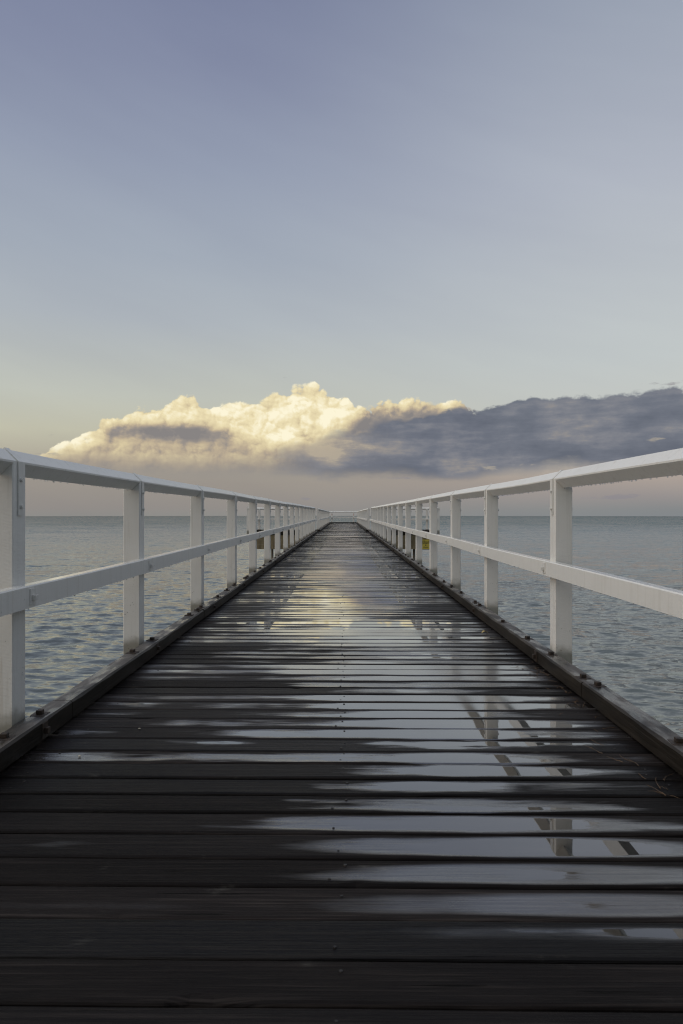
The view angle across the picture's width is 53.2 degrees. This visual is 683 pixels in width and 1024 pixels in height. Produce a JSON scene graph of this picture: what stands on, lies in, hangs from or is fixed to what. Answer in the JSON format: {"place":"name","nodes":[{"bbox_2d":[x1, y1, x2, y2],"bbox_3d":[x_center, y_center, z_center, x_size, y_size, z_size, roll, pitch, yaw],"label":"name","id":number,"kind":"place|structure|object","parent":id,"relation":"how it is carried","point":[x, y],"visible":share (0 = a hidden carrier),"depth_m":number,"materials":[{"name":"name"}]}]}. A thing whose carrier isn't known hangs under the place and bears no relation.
{"place":"outdoors","nodes":[
{"label":"outdoors","id":0,"kind":"place"},
{"bbox_2d":[0,0,682,515],"label":"sky","id":1,"kind":"structure","parent":0,"point":[328,255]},
{"bbox_2d":[25,516,682,737],"bbox_3d":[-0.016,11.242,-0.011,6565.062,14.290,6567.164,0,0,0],"label":"sea","id":2,"kind":"structure","parent":0,"point":[630,652],"depth_m":36.43,"materials":[{"name":"liquid"}]},
{"bbox_2d":[0,522,682,1023],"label":"pier","id":3,"kind":"structure","parent":2,"relation":"in","point":[352,772],"depth_m":2.04,"materials":[{"name":"brown wood"}]},
{"bbox_2d":[0,447,316,733],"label":"white railing","id":4,"kind":"object","parent":3,"relation":"on","point":[18,596],"visible":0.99,"depth_m":3.93,"materials":[{"name":"paint"}]},
{"bbox_2d":[257,530,315,558],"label":"landing platform","id":5,"kind":"structure","parent":3,"relation":"attached to","point":[260,543],"depth_m":32.03,"materials":[{"name":"brown wood"}]},
{"bbox_2d":[247,507,248,533],"bbox_3d":[-4.359,0.598,33.067,0.176,1.647,2.130,0,0,0],"label":"white railing","id":6,"kind":"object","parent":5,"relation":"attached to","point":[247,520],"visible":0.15,"depth_m":32.04,"materials":[{"name":"paint"}]},
{"bbox_2d":[257,508,294,529],"bbox_3d":[-2.827,0.349,34.166,3.022,1.148,0.177,0,0,0],"label":"white railing","id":7,"kind":"object","parent":5,"relation":"on","point":[258,509],"visible":0.36,"depth_m":34.15,"materials":[{"name":"paint"}]},
{"bbox_2d":[316,508,329,529],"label":"white railing","id":8,"kind":"object","parent":3,"relation":"on","point":[323,517],"visible":0.98,"depth_m":40.12,"materials":[{"name":"paint"}]},
{"bbox_2d":[329,511,356,521],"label":"white railing","id":9,"kind":"object","parent":3,"relation":"on","point":[332,517],"visible":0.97,"depth_m":60.30,"materials":[{"name":"paint"}]},
{"bbox_2d":[357,508,369,529],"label":"white railing","id":10,"kind":"object","parent":3,"relation":"on","point":[363,517],"visible":1,"depth_m":40.11,"materials":[{"name":"paint"}]},
{"bbox_2d":[370,530,437,559],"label":"landing platform","id":11,"kind":"structure","parent":3,"relation":"attached to","point":[413,541],"depth_m":32.01,"materials":[{"name":"brown wood"}]},
{"bbox_2d":[391,508,428,529],"bbox_3d":[3.000,0.349,34.149,3.004,1.147,0.177,0,0,0],"label":"white railing","id":12,"kind":"object","parent":11,"relation":"on","point":[426,509],"visible":0.28,"depth_m":34.13,"materials":[{"name":"paint"}]},
{"bbox_2d":[422,540,428,549],"bbox_3d":[3.946,1.527,31.987,0.620,0.467,0.017,0,0,0],"label":"warning sign","id":13,"kind":"object","parent":11,"relation":"attached to","point":[425,544],"visible":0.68,"depth_m":31.98,"materials":[{"name":"yellow metal"}]},
{"bbox_2d":[437,507,439,534],"bbox_3d":[4.517,0.597,33.042,0.175,1.648,2.130,0,0,0],"label":"white railing","id":14,"kind":"object","parent":11,"relation":"attached to","point":[438,521],"visible":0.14,"depth_m":32.01,"materials":[{"name":"paint"}]},
{"bbox_2d":[370,448,682,663],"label":"white railing","id":15,"kind":"object","parent":3,"relation":"on","point":[561,571],"visible":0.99,"depth_m":4.13,"materials":[{"name":"paint"}]},
{"bbox_2d":[506,661,679,798],"bbox_3d":[1.072,0.928,3.007,0.224,0.006,2.504,0,0,0],"label":"plant debris","id":16,"kind":"object","parent":3,"relation":"on","point":[597,731],"visible":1,"depth_m":2.77,"materials":[{"name":"plant"}]}
]}

